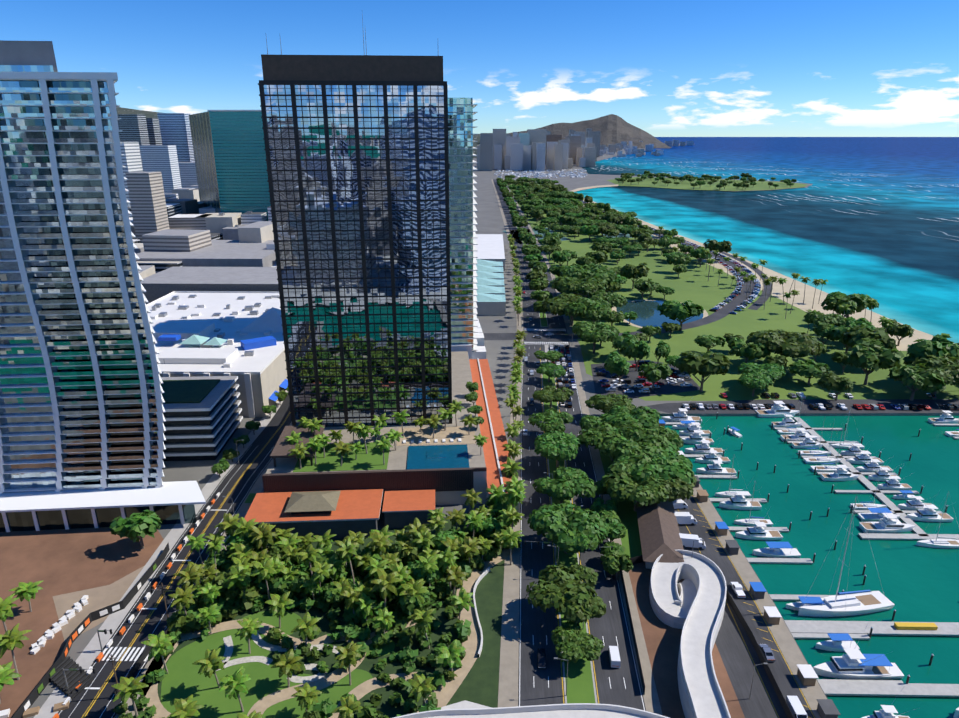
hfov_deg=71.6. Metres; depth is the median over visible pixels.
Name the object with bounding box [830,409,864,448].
sail boat
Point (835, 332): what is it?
tree
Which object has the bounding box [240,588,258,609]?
bush
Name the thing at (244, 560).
palm
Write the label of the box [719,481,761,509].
fishing boat
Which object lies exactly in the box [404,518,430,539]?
palm
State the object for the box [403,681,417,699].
bush
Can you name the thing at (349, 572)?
bush
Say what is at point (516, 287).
palm
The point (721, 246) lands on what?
tree
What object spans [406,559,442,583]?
tree
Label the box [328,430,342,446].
palm
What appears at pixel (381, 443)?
palm
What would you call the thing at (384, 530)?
palm
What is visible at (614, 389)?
suv
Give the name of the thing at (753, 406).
sedan car
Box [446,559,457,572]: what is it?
palm
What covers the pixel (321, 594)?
bush
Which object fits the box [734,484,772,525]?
sail boat
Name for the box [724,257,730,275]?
palm
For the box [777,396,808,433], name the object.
sail boat
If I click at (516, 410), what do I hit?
palm
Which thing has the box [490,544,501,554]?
bush
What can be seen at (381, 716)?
bush
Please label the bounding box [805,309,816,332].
palm
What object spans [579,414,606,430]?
tree
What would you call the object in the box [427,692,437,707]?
bush
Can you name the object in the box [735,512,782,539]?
fishing boat
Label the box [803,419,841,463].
sail boat
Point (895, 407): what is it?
sedan car
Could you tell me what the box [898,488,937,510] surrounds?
fishing boat
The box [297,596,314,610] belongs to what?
bush
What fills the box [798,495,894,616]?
sail boat
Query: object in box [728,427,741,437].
center console boat
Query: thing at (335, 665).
bush
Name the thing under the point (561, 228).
tree
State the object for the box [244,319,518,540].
podium
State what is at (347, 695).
bush
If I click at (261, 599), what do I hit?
bush
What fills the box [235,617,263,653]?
palm
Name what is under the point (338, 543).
palm
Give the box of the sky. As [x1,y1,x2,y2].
[0,0,958,136]
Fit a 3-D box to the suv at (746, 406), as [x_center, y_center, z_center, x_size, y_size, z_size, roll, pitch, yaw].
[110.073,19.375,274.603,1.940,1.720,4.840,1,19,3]
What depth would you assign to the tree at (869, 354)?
291.47 m
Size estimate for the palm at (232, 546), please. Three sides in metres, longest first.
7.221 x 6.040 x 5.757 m
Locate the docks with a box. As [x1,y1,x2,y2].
[665,412,958,696]
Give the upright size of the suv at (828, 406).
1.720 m
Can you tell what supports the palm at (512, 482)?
on the ground overlays
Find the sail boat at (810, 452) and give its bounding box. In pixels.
[798,418,830,455]
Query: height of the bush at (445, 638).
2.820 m
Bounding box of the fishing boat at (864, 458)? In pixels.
[846,451,883,464]
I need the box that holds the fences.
[12,543,793,717]
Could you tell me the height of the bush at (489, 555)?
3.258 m
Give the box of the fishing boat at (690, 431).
[679,422,711,436]
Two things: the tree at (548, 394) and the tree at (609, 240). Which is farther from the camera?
the tree at (609, 240)
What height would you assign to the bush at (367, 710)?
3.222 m
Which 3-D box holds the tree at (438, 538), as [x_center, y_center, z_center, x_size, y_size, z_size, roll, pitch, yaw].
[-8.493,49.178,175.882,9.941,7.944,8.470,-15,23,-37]
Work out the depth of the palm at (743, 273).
489.07 m
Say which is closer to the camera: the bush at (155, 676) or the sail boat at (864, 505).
the bush at (155, 676)
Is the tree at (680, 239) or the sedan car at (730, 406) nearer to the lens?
the sedan car at (730, 406)
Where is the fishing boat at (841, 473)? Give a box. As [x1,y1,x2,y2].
[820,455,858,480]
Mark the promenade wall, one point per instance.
(483, 574)
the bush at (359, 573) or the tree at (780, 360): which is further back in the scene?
the tree at (780, 360)
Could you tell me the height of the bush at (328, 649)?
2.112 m
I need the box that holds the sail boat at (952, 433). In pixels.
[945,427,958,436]
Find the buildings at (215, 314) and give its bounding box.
[136,240,287,460]
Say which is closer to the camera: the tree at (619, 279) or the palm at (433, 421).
the palm at (433, 421)
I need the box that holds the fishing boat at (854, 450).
[840,443,870,455]
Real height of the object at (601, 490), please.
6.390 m
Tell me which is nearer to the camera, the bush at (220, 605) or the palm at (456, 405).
the bush at (220, 605)
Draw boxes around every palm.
[0,594,19,633]
[0,623,31,679]
[0,662,21,703]
[9,581,42,611]
[111,674,148,717]
[141,631,175,673]
[167,695,203,717]
[168,584,196,615]
[173,563,203,593]
[183,561,205,590]
[185,533,206,567]
[192,648,225,687]
[195,582,222,604]
[195,603,219,633]
[199,564,219,583]
[205,533,225,552]
[205,537,224,574]
[214,513,238,536]
[218,666,250,711]
[224,562,251,591]
[226,543,236,553]
[228,542,257,561]
[228,557,253,573]
[233,517,258,537]
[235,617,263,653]
[237,710,262,717]
[247,548,270,583]
[248,522,272,550]
[249,523,277,550]
[250,557,276,599]
[265,591,294,627]
[268,556,284,578]
[271,649,302,687]
[272,528,294,542]
[275,533,301,549]
[277,565,298,579]
[280,544,301,567]
[284,431,302,444]
[288,442,309,468]
[291,612,320,644]
[291,682,321,711]
[296,544,321,575]
[297,416,311,427]
[297,532,314,549]
[300,577,320,599]
[304,418,324,434]
[304,436,323,463]
[309,561,332,593]
[311,529,335,548]
[315,434,332,457]
[317,544,335,558]
[325,553,346,581]
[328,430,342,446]
[331,440,352,465]
[331,694,362,717]
[333,577,355,595]
[334,536,358,566]
[334,640,361,685]
[336,537,357,583]
[339,587,361,623]
[344,421,360,443]
[344,530,366,557]
[349,441,363,459]
[351,423,373,453]
[353,580,375,598]
[354,592,376,627]
[355,550,371,571]
[364,557,389,577]
[365,531,393,553]
[368,425,382,446]
[368,525,393,554]
[369,568,402,607]
[371,607,394,633]
[372,413,389,439]
[374,436,392,464]
[380,552,401,565]
[384,429,403,449]
[390,562,411,585]
[391,409,409,436]
[392,528,411,542]
[398,541,413,554]
[398,579,428,610]
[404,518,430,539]
[406,578,422,586]
[407,609,435,648]
[407,673,436,705]
[412,416,426,433]
[412,529,435,549]
[415,555,438,593]
[417,546,439,561]
[423,414,442,438]
[427,507,447,520]
[427,515,447,533]
[434,546,458,589]
[436,407,454,430]
[437,639,465,671]
[441,536,462,555]
[445,508,465,529]
[445,565,467,593]
[446,399,464,426]
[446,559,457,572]
[450,587,474,619]
[454,528,467,542]
[457,536,482,566]
[460,414,476,434]
[460,488,481,526]
[464,510,485,536]
[469,505,491,519]
[473,433,487,454]
[473,535,494,558]
[477,504,498,517]
[486,483,505,516]
[489,529,505,548]
[497,505,516,526]
[497,526,523,564]
[500,457,524,478]
[502,507,523,528]
[503,395,517,421]
[503,439,522,454]
[503,491,525,526]
[504,423,520,440]
[504,444,521,459]
[504,475,527,491]
[506,383,518,391]
[506,389,521,406]
[506,484,525,525]
[509,375,521,383]
[510,361,522,370]
[510,368,524,385]
[510,405,523,419]
[511,298,520,316]
[511,419,524,440]
[512,267,519,275]
[512,285,520,291]
[512,355,522,362]
[513,279,521,285]
[513,289,521,296]
[513,339,524,355]
[514,343,524,348]
[514,346,525,362]
[515,307,522,325]
[515,329,525,336]
[515,334,522,340]
[706,259,715,280]
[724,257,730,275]
[733,266,740,281]
[738,256,746,275]
[738,271,747,285]
[742,277,750,297]
[747,274,754,291]
[751,263,759,280]
[759,259,768,279]
[762,278,772,308]
[769,276,777,300]
[778,277,787,304]
[783,292,792,318]
[789,273,800,291]
[789,290,799,313]
[800,276,810,303]
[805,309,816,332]
[812,279,822,308]
[818,279,827,303]
[838,304,851,316]
[866,298,877,321]
[878,316,892,324]
[879,320,894,329]
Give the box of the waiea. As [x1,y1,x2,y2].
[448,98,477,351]
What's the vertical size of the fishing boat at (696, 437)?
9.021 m
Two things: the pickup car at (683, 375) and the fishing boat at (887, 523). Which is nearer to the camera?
the fishing boat at (887, 523)
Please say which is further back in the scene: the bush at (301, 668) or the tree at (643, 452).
the tree at (643, 452)
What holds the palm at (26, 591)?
on the land
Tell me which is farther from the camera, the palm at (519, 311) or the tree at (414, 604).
the palm at (519, 311)
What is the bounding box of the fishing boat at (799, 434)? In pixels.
[780,417,818,441]
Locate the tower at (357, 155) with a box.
[258,16,451,426]
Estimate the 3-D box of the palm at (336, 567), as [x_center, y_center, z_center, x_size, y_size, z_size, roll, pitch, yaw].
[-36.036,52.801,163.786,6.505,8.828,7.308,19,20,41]
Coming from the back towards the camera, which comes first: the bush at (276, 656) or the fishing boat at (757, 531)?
the fishing boat at (757, 531)
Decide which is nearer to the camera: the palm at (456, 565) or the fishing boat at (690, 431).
the palm at (456, 565)
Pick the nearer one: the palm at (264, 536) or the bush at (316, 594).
the bush at (316, 594)
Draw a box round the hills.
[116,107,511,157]
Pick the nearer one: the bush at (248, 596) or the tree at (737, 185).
the bush at (248, 596)
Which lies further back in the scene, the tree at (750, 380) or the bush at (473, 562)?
the tree at (750, 380)
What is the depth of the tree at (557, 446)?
219.61 m
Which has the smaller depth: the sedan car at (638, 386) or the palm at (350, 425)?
the palm at (350, 425)
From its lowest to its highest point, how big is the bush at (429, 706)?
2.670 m
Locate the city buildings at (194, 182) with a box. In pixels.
[117,110,693,277]
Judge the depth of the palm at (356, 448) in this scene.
204.85 m
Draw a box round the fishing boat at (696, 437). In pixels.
[682,421,713,444]
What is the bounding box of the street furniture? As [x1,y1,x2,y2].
[0,210,767,717]
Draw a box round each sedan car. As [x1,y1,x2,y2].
[601,383,609,386]
[623,389,633,392]
[633,384,643,387]
[642,382,651,385]
[667,380,677,383]
[669,374,679,377]
[674,378,684,381]
[711,404,718,408]
[719,404,726,408]
[727,404,734,408]
[749,404,757,408]
[756,404,764,408]
[759,644,774,661]
[788,393,796,397]
[828,393,835,397]
[844,393,853,397]
[853,404,862,409]
[861,404,870,409]
[876,404,885,409]
[890,404,900,409]
[914,404,922,409]
[920,404,930,409]
[926,393,936,398]
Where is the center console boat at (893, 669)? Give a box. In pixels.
[858,654,903,678]
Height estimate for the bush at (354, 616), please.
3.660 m
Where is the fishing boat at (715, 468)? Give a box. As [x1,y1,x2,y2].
[696,460,736,474]
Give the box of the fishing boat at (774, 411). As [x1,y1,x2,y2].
[755,400,799,417]
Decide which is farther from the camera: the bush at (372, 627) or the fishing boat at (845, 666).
the bush at (372, 627)
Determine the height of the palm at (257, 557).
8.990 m
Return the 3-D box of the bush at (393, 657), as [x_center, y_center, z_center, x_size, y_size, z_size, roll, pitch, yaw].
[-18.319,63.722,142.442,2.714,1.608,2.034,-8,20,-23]
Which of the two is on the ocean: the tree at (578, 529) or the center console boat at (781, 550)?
the center console boat at (781, 550)
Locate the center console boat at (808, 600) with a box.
[785,596,823,610]
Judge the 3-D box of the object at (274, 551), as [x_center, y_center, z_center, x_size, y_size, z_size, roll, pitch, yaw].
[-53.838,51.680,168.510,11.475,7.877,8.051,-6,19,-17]
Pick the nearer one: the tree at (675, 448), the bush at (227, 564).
the bush at (227, 564)
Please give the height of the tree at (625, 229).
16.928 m
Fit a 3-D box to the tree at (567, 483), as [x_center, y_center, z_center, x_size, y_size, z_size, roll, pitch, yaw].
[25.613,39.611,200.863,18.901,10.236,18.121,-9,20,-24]
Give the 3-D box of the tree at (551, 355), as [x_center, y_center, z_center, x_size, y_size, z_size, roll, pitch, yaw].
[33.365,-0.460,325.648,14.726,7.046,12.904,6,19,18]
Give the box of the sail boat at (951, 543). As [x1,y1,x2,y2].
[916,491,958,548]
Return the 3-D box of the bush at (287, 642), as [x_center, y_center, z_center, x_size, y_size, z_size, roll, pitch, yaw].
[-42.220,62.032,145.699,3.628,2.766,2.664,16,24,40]
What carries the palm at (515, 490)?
on the land
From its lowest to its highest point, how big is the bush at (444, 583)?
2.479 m
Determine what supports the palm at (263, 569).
on the land
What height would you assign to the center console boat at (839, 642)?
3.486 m
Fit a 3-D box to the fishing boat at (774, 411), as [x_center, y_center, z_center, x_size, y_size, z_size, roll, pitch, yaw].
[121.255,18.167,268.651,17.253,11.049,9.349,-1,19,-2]
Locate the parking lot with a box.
[591,360,699,397]
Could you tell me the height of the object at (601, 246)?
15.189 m
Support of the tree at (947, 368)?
on the ground overlays
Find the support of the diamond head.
on the land
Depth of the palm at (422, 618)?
143.04 m
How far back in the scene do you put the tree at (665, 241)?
619.83 m
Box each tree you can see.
[406,559,442,583]
[501,180,516,184]
[516,177,531,181]
[521,187,534,191]
[525,564,606,623]
[526,185,544,191]
[527,502,606,553]
[528,409,573,432]
[531,193,545,196]
[532,385,573,407]
[532,467,597,503]
[533,205,543,209]
[534,350,562,361]
[534,430,580,466]
[536,362,565,381]
[538,245,561,258]
[541,206,566,209]
[541,218,558,228]
[542,292,582,325]
[544,184,563,190]
[549,191,574,198]
[550,276,607,295]
[551,198,570,204]
[551,224,571,233]
[551,621,603,662]
[556,204,577,209]
[559,263,616,296]
[561,208,581,213]
[563,297,612,321]
[565,212,584,218]
[571,219,596,225]
[572,321,619,353]
[577,421,623,460]
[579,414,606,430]
[585,393,636,413]
[589,290,627,307]
[592,222,615,236]
[593,219,609,231]
[596,237,615,242]
[600,213,626,222]
[601,471,668,511]
[602,405,660,428]
[603,427,679,453]
[606,274,626,291]
[606,439,664,478]
[612,211,636,216]
[613,448,694,483]
[614,224,638,237]
[615,237,629,246]
[619,421,683,448]
[621,244,642,256]
[629,228,650,242]
[633,333,648,340]
[634,278,656,299]
[637,232,651,251]
[637,361,672,390]
[641,228,653,234]
[641,325,661,341]
[648,239,659,249]
[650,282,662,294]
[652,340,670,363]
[654,229,664,237]
[655,287,674,299]
[655,473,696,501]
[657,300,703,330]
[658,235,672,254]
[661,322,680,336]
[662,248,673,252]
[662,252,683,256]
[663,229,677,236]
[665,355,683,372]
[666,254,691,265]
[673,236,684,243]
[673,265,687,277]
[674,351,731,391]
[679,245,692,257]
[688,252,711,262]
[691,248,709,266]
[694,334,725,350]
[695,181,705,185]
[703,239,731,261]
[720,181,726,188]
[723,333,743,342]
[728,337,770,362]
[733,182,741,186]
[737,372,772,396]
[738,362,785,380]
[746,329,822,357]
[762,355,787,368]
[788,359,828,384]
[803,311,848,337]
[811,344,826,360]
[812,321,837,344]
[818,370,853,400]
[821,293,868,326]
[826,291,878,317]
[829,325,849,352]
[831,352,850,372]
[840,318,875,330]
[840,324,896,350]
[846,338,903,384]
[884,319,913,345]
[888,363,945,400]
[903,354,958,394]
[906,333,958,358]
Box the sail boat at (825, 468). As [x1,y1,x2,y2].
[810,425,850,471]
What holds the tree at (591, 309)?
on the ground overlays
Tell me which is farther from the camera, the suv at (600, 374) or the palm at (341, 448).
the suv at (600, 374)
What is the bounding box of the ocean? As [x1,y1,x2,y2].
[574,137,958,717]
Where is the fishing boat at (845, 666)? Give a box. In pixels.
[813,626,891,679]
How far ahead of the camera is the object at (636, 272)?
479.71 m
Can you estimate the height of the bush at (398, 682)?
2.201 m
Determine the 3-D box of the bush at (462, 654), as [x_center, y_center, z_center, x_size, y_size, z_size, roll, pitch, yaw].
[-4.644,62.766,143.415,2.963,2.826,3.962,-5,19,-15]
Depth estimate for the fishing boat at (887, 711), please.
127.30 m
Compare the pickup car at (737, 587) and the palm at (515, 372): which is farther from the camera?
the palm at (515, 372)
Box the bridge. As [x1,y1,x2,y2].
[394,550,730,717]
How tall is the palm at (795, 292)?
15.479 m
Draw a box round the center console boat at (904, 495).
[893,490,914,499]
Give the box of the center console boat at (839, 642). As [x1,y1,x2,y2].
[815,633,859,651]
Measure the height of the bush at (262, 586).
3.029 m
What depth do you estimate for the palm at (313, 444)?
201.18 m
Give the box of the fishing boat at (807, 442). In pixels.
[791,428,822,448]
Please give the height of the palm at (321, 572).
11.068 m
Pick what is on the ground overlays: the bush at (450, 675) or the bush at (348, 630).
the bush at (450, 675)
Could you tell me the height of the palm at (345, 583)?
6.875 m
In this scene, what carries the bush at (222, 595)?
on the land
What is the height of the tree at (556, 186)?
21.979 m
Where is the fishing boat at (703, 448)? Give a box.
[684,428,722,454]
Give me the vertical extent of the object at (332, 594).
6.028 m
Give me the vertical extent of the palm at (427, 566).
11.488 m
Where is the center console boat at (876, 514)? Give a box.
[858,508,900,520]
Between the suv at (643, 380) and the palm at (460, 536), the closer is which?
the palm at (460, 536)
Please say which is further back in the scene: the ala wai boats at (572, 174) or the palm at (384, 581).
the ala wai boats at (572, 174)
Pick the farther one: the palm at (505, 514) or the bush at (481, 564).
the palm at (505, 514)
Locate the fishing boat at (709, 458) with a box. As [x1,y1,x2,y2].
[695,447,730,463]
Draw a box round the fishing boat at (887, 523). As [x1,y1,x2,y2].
[859,497,914,532]
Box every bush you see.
[112,703,127,713]
[118,712,132,717]
[132,694,149,708]
[137,704,156,717]
[145,668,167,683]
[166,611,185,631]
[167,649,173,654]
[168,613,197,632]
[168,630,181,642]
[181,620,202,632]
[186,606,199,618]
[190,598,204,610]
[192,593,203,600]
[200,627,209,639]
[201,611,221,627]
[204,558,216,568]
[205,601,223,612]
[210,554,229,568]
[214,592,225,600]
[214,596,226,610]
[215,550,229,558]
[219,558,232,570]
[221,605,240,618]
[235,600,244,610]
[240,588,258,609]
[248,581,255,588]
[250,602,264,612]
[251,584,261,593]
[252,594,266,605]
[254,579,271,593]
[256,541,274,549]
[266,588,277,599]
[266,627,283,644]
[268,574,282,582]
[272,650,280,662]
[277,591,294,599]
[280,633,293,648]
[284,646,300,656]
[288,596,299,609]
[293,661,305,673]
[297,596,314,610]
[297,642,310,654]
[299,561,311,573]
[299,587,307,597]
[302,710,320,717]
[306,646,323,662]
[307,630,319,639]
[308,587,322,598]
[312,697,337,717]
[314,597,329,611]
[316,661,328,672]
[318,592,323,599]
[322,643,333,654]
[326,607,339,619]
[327,631,340,642]
[328,618,341,629]
[329,566,349,582]
[332,660,350,671]
[336,622,358,641]
[341,693,358,707]
[342,605,361,623]
[343,614,353,624]
[347,548,361,560]
[347,566,354,575]
[348,575,358,584]
[349,626,370,641]
[350,567,368,579]
[356,612,371,626]
[356,641,368,659]
[357,702,381,717]
[370,599,381,613]
[370,647,381,657]
[370,692,381,706]
[371,621,379,630]
[371,628,392,647]
[374,594,386,601]
[374,601,388,615]
[374,658,386,671]
[376,672,391,682]
[378,714,388,717]
[386,592,396,604]
[387,603,394,611]
[388,626,399,638]
[388,651,399,661]
[388,692,403,705]
[389,677,404,688]
[392,610,401,616]
[392,613,406,629]
[395,630,412,649]
[397,645,417,663]
[402,661,415,674]
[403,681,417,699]
[403,698,416,711]
[404,609,418,621]
[406,626,414,633]
[415,656,429,667]
[416,628,431,640]
[418,635,431,649]
[418,701,440,711]
[420,604,435,616]
[423,579,438,591]
[423,594,432,606]
[427,591,438,604]
[427,652,443,667]
[427,670,445,689]
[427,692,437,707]
[428,617,440,629]
[432,582,444,595]
[432,601,441,607]
[434,642,446,653]
[437,579,448,589]
[438,575,447,581]
[438,586,451,598]
[438,631,451,645]
[443,670,457,680]
[444,597,456,605]
[444,605,458,619]
[451,619,463,632]
[456,554,465,562]
[456,619,471,642]
[456,640,465,659]
[458,560,471,578]
[459,556,479,570]
[464,527,475,536]
[475,555,484,570]
[483,548,495,560]
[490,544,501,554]
[504,538,520,548]
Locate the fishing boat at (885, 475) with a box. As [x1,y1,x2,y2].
[868,463,899,480]
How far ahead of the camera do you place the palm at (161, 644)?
135.62 m
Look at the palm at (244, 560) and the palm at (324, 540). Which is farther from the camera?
the palm at (324, 540)
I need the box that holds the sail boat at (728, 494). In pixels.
[715,459,750,497]
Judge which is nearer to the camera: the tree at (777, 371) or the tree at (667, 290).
the tree at (777, 371)
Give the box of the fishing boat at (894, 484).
[877,465,911,490]
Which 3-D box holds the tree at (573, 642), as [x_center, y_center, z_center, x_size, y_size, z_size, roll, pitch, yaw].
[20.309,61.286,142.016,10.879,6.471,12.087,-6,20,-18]
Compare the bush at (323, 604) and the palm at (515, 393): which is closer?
the bush at (323, 604)
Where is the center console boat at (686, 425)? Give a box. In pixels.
[672,421,700,429]
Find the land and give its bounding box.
[22,143,958,717]
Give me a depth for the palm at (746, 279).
458.27 m
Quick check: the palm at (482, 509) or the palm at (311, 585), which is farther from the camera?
the palm at (482, 509)
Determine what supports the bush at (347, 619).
on the ground overlays
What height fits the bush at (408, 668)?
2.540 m
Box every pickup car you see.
[610,383,620,387]
[678,373,688,377]
[680,382,692,386]
[696,403,704,408]
[730,582,745,597]
[796,392,805,397]
[815,403,825,409]
[836,403,847,409]
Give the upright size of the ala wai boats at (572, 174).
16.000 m
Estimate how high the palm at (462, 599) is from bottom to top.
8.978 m
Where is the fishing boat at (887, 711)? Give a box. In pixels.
[862,687,917,717]
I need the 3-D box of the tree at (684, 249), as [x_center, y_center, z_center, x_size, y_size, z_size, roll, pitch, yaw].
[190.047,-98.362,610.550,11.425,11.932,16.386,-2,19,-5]
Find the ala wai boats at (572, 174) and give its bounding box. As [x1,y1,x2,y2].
[494,166,586,177]
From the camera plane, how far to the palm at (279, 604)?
148.53 m
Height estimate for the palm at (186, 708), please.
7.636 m
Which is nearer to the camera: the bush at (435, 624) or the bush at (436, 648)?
the bush at (436, 648)
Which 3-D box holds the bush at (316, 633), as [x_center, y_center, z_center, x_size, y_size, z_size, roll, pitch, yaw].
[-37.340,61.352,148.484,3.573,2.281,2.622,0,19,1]
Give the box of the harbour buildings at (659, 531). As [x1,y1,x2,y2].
[636,411,840,717]
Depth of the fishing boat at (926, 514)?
195.62 m
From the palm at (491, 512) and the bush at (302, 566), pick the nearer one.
the bush at (302, 566)
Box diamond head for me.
[507,114,671,147]
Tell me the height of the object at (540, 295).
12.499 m
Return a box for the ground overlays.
[0,177,958,717]
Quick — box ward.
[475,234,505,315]
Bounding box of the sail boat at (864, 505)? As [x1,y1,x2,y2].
[850,469,886,509]
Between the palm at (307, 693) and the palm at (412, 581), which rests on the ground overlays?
the palm at (412, 581)
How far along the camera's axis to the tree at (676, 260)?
541.14 m
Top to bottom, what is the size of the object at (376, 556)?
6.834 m
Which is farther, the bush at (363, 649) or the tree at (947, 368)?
the tree at (947, 368)
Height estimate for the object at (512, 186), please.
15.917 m
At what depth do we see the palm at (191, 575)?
154.86 m
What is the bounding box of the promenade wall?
[473,567,489,657]
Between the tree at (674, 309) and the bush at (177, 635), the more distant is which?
the tree at (674, 309)
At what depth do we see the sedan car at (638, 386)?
296.35 m
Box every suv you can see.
[537,648,545,668]
[596,372,605,375]
[605,387,616,391]
[620,384,630,388]
[621,380,630,383]
[635,378,645,382]
[638,388,649,392]
[689,403,695,408]
[735,403,742,408]
[742,403,749,408]
[762,393,769,397]
[764,404,772,408]
[771,393,779,397]
[785,404,794,408]
[809,404,817,409]
[823,404,831,409]
[867,404,877,409]
[898,404,908,409]
[906,404,916,409]
[941,404,953,409]
[950,404,958,409]
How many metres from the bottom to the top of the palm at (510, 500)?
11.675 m
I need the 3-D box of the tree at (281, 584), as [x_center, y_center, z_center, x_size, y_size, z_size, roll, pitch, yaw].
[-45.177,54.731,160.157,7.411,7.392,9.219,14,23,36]
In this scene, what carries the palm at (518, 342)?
on the land
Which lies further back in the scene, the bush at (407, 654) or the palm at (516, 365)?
the palm at (516, 365)
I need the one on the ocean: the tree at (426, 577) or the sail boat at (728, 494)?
the sail boat at (728, 494)
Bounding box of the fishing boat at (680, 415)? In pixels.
[662,403,701,422]
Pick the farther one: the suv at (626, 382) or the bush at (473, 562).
the suv at (626, 382)
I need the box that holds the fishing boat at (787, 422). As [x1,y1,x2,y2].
[771,408,801,427]
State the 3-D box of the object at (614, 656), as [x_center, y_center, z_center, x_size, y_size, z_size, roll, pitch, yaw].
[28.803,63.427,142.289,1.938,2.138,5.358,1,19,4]
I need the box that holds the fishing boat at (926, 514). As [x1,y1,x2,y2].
[906,491,953,521]
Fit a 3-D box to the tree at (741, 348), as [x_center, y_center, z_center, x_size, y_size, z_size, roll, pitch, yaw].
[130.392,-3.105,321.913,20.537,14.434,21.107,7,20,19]
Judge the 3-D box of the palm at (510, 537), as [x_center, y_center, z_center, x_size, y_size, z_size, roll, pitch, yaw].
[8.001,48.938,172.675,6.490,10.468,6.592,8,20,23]
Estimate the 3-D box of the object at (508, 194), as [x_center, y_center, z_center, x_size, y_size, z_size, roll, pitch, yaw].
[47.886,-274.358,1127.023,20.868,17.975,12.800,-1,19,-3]
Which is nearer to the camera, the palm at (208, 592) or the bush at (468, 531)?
the palm at (208, 592)
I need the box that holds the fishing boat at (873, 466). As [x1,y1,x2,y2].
[856,450,892,472]
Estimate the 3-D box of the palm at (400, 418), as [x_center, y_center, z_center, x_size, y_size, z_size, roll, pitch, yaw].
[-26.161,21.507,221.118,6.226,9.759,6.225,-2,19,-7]
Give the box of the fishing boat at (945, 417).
[928,408,958,423]
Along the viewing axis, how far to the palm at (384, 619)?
144.95 m
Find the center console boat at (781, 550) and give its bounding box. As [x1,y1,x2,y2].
[752,542,800,557]
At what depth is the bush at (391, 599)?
158.37 m
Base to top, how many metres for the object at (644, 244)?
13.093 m
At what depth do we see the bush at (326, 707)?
128.01 m
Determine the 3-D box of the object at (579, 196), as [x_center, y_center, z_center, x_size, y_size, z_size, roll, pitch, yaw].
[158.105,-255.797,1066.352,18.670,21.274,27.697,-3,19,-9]
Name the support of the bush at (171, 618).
on the land
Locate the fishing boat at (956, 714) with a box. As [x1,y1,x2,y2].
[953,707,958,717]

